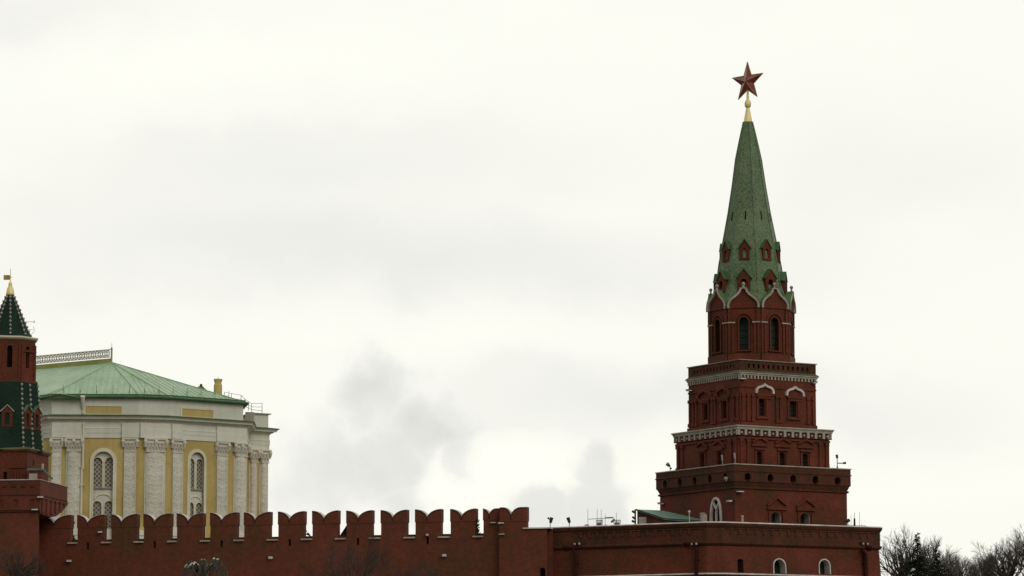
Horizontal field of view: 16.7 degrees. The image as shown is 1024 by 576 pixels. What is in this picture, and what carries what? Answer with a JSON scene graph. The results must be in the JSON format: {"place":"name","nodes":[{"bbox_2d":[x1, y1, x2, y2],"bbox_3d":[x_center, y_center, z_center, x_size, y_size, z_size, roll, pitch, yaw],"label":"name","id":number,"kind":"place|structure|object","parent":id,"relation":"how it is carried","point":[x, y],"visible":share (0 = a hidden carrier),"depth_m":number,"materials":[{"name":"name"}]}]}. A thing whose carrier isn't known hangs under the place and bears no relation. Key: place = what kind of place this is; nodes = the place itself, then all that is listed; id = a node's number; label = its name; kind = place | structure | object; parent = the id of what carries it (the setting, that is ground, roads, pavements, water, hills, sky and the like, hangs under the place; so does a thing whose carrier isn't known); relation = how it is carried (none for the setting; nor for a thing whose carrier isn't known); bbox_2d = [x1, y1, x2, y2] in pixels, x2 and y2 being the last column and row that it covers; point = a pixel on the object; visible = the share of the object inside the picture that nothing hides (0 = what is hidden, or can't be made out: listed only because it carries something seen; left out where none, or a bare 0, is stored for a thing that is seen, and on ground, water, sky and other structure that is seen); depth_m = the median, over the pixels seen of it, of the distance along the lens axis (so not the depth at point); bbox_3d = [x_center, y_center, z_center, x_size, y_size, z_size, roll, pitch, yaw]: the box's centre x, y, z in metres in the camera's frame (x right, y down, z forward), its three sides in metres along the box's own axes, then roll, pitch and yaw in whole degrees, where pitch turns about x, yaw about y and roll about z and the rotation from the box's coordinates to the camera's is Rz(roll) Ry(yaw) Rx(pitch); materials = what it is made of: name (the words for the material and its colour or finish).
{"place":"outdoors","nodes":[
{"label":"outdoors","id":0,"kind":"place"},
{"bbox_2d":[0,0,1023,575],"label":"sky","id":1,"kind":"structure","parent":0,"point":[462,256],"materials":[{"name":"white"}]},
{"bbox_3d":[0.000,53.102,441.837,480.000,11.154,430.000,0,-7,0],"label":"hill","id":2,"kind":"structure","parent":0,"visible":0},
{"bbox_2d":[0,542,53,575],"bbox_3d":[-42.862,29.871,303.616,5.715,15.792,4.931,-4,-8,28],"label":"garden tree","id":3,"kind":"object","parent":2,"relation":"on","point":[24,571],"visible":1,"depth_m":304.04,"materials":[{"name":"brown plant"}]},
{"bbox_2d":[0,269,67,575],"bbox_3d":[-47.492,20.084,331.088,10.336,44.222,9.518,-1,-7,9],"label":"corner tower","id":4,"kind":"structure","parent":2,"relation":"on","point":[24,474],"depth_m":329.21,"materials":[{"name":"brick"}]},
{"bbox_2d":[36,346,279,539],"bbox_3d":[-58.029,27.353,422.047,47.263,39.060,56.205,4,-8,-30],"label":"palace","id":5,"kind":"structure","parent":2,"relation":"on","point":[123,441],"depth_m":402.74,"materials":[{"name":"paint"}]},
{"bbox_2d":[89,448,116,538],"bbox_3d":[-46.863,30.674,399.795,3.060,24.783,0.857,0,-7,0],"label":"window","id":6,"kind":"structure","parent":5,"relation":"in","point":[103,461],"depth_m":400.86,"materials":[{"name":"white paint"}]},
{"bbox_2d":[187,449,206,537],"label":"window","id":7,"kind":"structure","parent":5,"relation":"in","point":[196,459],"depth_m":404.69,"materials":[{"name":"white paint"}]},
{"bbox_2d":[181,558,227,575],"bbox_3d":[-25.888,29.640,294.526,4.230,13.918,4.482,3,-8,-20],"label":"weeping tree","id":8,"kind":"object","parent":2,"relation":"on","point":[204,569],"visible":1,"depth_m":294.88,"materials":[{"name":"grey plant"}]},
{"bbox_2d":[39,507,553,575],"bbox_3d":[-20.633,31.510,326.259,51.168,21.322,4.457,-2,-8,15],"label":"fortress wall","id":9,"kind":"structure","parent":2,"relation":"on","point":[520,547],"depth_m":325.90,"materials":[{"name":"brick"}]},
{"bbox_2d":[340,525,346,535],"bbox_3d":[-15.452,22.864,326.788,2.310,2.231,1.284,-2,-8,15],"label":"stair hood","id":10,"kind":"object","parent":9,"relation":"on","point":[344,532],"visible":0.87,"depth_m":326.18,"materials":[{"name":"red tile"}]},
{"bbox_2d":[475,519,480,539],"bbox_3d":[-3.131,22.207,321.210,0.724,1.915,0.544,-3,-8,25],"label":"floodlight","id":11,"kind":"object","parent":9,"relation":"attached to","point":[477,527],"visible":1,"depth_m":321.19,"materials":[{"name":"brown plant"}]},
{"bbox_2d":[294,525,408,575],"bbox_3d":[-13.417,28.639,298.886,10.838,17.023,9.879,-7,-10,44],"label":"garden tree","id":12,"kind":"object","parent":2,"relation":"on","point":[371,559],"visible":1,"depth_m":299.21,"materials":[{"name":"brown plant"}]},
{"bbox_2d":[551,521,882,575],"bbox_3d":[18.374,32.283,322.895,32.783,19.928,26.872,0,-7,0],"label":"gate bastion","id":13,"kind":"object","parent":2,"relation":"on","point":[722,548],"visible":1,"depth_m":315.10,"materials":[{"name":"red brick"}]},
{"bbox_2d":[584,513,620,525],"bbox_3d":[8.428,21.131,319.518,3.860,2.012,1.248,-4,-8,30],"label":"aerial array","id":14,"kind":"object","parent":13,"relation":"on","point":[599,522],"visible":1,"depth_m":319.13,"materials":[{"name":"grey metal"}]},
{"bbox_2d":[631,509,699,523],"bbox_3d":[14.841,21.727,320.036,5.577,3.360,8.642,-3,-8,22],"label":"guard hut","id":15,"kind":"object","parent":13,"relation":"on","point":[650,516],"visible":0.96,"depth_m":317.60,"materials":[{"name":"metal"}]},
{"bbox_2d":[639,517,645,523],"bbox_3d":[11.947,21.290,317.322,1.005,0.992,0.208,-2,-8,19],"label":"window","id":16,"kind":"structure","parent":15,"relation":"in","point":[642,520],"depth_m":317.26,"materials":[{"name":"grey glass"}]},
{"bbox_2d":[700,513,706,521],"bbox_3d":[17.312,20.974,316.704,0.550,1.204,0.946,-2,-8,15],"label":"vent stack","id":17,"kind":"object","parent":13,"relation":"on","point":[703,517],"visible":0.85,"depth_m":316.36,"materials":[{"name":"white stone"}]},
{"bbox_2d":[655,62,851,525],"bbox_3d":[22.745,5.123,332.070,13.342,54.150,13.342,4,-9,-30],"label":"gate tower","id":18,"kind":"structure","parent":13,"relation":"on","point":[759,421],"depth_m":328.37,"materials":[{"name":"red brick"}]},
{"bbox_2d":[695,442,707,466],"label":"window","id":19,"kind":"structure","parent":18,"relation":"in","point":[700,449],"depth_m":328.53,"materials":[{"name":"red brick"}]},
{"bbox_2d":[696,389,711,422],"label":"window","id":20,"kind":"structure","parent":18,"relation":"in","point":[707,400],"depth_m":330.22,"materials":[{"name":"red brick"}]},
{"bbox_2d":[710,497,721,520],"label":"window","id":21,"kind":"structure","parent":18,"relation":"in","point":[713,505],"depth_m":323.91,"materials":[{"name":"white paint"}]},
{"bbox_2d":[712,318,722,353],"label":"belfry window","id":22,"kind":"structure","parent":18,"relation":"in","point":[716,319],"depth_m":330.14,"materials":[{"name":"red brick"}]},
{"bbox_2d":[712,440,724,464],"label":"window","id":23,"kind":"structure","parent":18,"relation":"in","point":[718,448],"depth_m":326.29,"materials":[{"name":"red brick"}]},
{"bbox_2d":[715,386,730,420],"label":"window","id":24,"kind":"structure","parent":18,"relation":"in","point":[725,398],"depth_m":327.41,"materials":[{"name":"red brick"}]},
{"bbox_2d":[736,316,751,351],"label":"belfry window","id":25,"kind":"structure","parent":18,"relation":"in","point":[744,323],"depth_m":329.09,"materials":[{"name":"glass"}]},
{"bbox_2d":[751,437,767,464],"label":"window","id":26,"kind":"structure","parent":18,"relation":"in","point":[756,453],"depth_m":324.78,"materials":[{"name":"red brick"}]},
{"bbox_2d":[754,383,774,418],"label":"window","id":27,"kind":"structure","parent":18,"relation":"in","point":[759,396],"depth_m":326.69,"materials":[{"name":"red brick"}]},
{"bbox_2d":[768,316,781,351],"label":"belfry window","id":28,"kind":"structure","parent":18,"relation":"in","point":[772,323],"depth_m":329.09,"materials":[{"name":"red brick"}]},
{"bbox_2d":[766,497,787,523],"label":"window","id":29,"kind":"structure","parent":18,"relation":"in","point":[776,517],"depth_m":323.91,"materials":[{"name":"red brick"}]},
{"bbox_2d":[774,438,790,465],"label":"window","id":30,"kind":"structure","parent":18,"relation":"in","point":[779,457],"depth_m":326.14,"materials":[{"name":"red brick"}]},
{"bbox_2d":[790,319,793,354],"bbox_3d":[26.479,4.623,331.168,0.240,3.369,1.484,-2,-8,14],"label":"belfry window","id":31,"kind":"structure","parent":18,"relation":"in","point":[791,326],"depth_m":331.51,"materials":[{"name":"red brick"}]},
{"bbox_2d":[785,386,804,419],"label":"window","id":32,"kind":"structure","parent":18,"relation":"in","point":[796,399],"depth_m":328.53,"materials":[{"name":"red brick"}]},
{"bbox_2d":[797,439,813,466],"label":"window","id":33,"kind":"structure","parent":18,"relation":"in","point":[802,458],"depth_m":327.49,"materials":[{"name":"red brick"}]},
{"bbox_2d":[796,498,815,524],"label":"window","id":34,"kind":"structure","parent":18,"relation":"in","point":[805,519],"depth_m":325.50,"materials":[{"name":"red brick"}]},
{"bbox_2d":[773,558,786,573],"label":"niche window","id":35,"kind":"structure","parent":13,"relation":"in","point":[779,565],"depth_m":314.87,"materials":[{"name":"white paint"}]},
{"bbox_2d":[818,559,830,573],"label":"niche window","id":36,"kind":"structure","parent":13,"relation":"in","point":[824,566],"depth_m":317.03,"materials":[{"name":"white paint"}]},
{"bbox_2d":[846,512,863,525],"bbox_3d":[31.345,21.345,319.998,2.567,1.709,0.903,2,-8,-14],"label":"aerial mast","id":37,"kind":"object","parent":13,"relation":"on","point":[847,520],"visible":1,"depth_m":319.96,"materials":[{"name":"grey metal"}]},
{"bbox_2d":[879,524,941,575],"bbox_3d":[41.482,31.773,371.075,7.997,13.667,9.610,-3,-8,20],"label":"bare tree","id":38,"kind":"object","parent":2,"relation":"on","point":[900,558],"visible":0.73,"depth_m":370.69,"materials":[{"name":"brown plant"}]},
{"bbox_2d":[896,532,933,575],"bbox_3d":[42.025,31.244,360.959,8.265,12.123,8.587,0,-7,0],"label":"evergreen tree","id":39,"kind":"object","parent":2,"relation":"on","point":[916,564],"visible":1,"depth_m":361.16,"materials":[{"name":"green plant"}]},
{"bbox_2d":[903,535,959,574],"bbox_3d":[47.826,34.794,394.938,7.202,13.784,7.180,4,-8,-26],"label":"bare tree","id":40,"kind":"object","parent":2,"relation":"on","point":[936,546],"visible":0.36,"depth_m":394.69,"materials":[{"name":"brown plant"}]},
{"bbox_2d":[926,549,952,575],"bbox_3d":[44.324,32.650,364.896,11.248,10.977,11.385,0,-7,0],"label":"evergreen tree","id":41,"kind":"object","parent":2,"relation":"on","point":[935,572],"visible":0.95,"depth_m":365.15,"materials":[{"name":"green plant"}]},
{"bbox_2d":[936,548,966,575],"bbox_3d":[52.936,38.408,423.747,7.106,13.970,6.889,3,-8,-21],"label":"bare tree","id":42,"kind":"object","parent":2,"relation":"on","point":[951,560],"visible":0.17,"depth_m":423.37,"materials":[{"name":"brown plant"}]},
{"bbox_2d":[932,553,995,575],"bbox_3d":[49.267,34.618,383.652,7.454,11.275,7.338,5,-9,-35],"label":"bare tree","id":43,"kind":"object","parent":2,"relation":"on","point":[961,569],"visible":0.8,"depth_m":383.50,"materials":[{"name":"brown plant"}]},
{"bbox_2d":[957,555,996,575],"bbox_3d":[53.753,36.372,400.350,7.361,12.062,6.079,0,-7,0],"label":"bare tree","id":44,"kind":"object","parent":2,"relation":"on","point":[975,565],"visible":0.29,"depth_m":400.99,"materials":[{"name":"brown plant"}]},
{"bbox_2d":[970,545,1020,575],"bbox_3d":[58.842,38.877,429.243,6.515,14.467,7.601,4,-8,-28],"label":"bare tree","id":45,"kind":"object","parent":2,"relation":"on","point":[992,560],"visible":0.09,"depth_m":429.37,"materials":[{"name":"brown plant"}]},
{"bbox_2d":[971,535,1023,575],"bbox_3d":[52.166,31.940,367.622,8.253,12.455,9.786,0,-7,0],"label":"bare tree","id":46,"kind":"object","parent":2,"relation":"on","point":[1003,568],"visible":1,"depth_m":366.60,"materials":[{"name":"brown plant"}]},
{"bbox_2d":[997,524,1023,574],"bbox_3d":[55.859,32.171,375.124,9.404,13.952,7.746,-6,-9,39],"label":"bare tree","id":47,"kind":"object","parent":2,"relation":"on","point":[1020,540],"visible":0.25,"depth_m":375.76,"materials":[{"name":"brown plant"}]}
]}

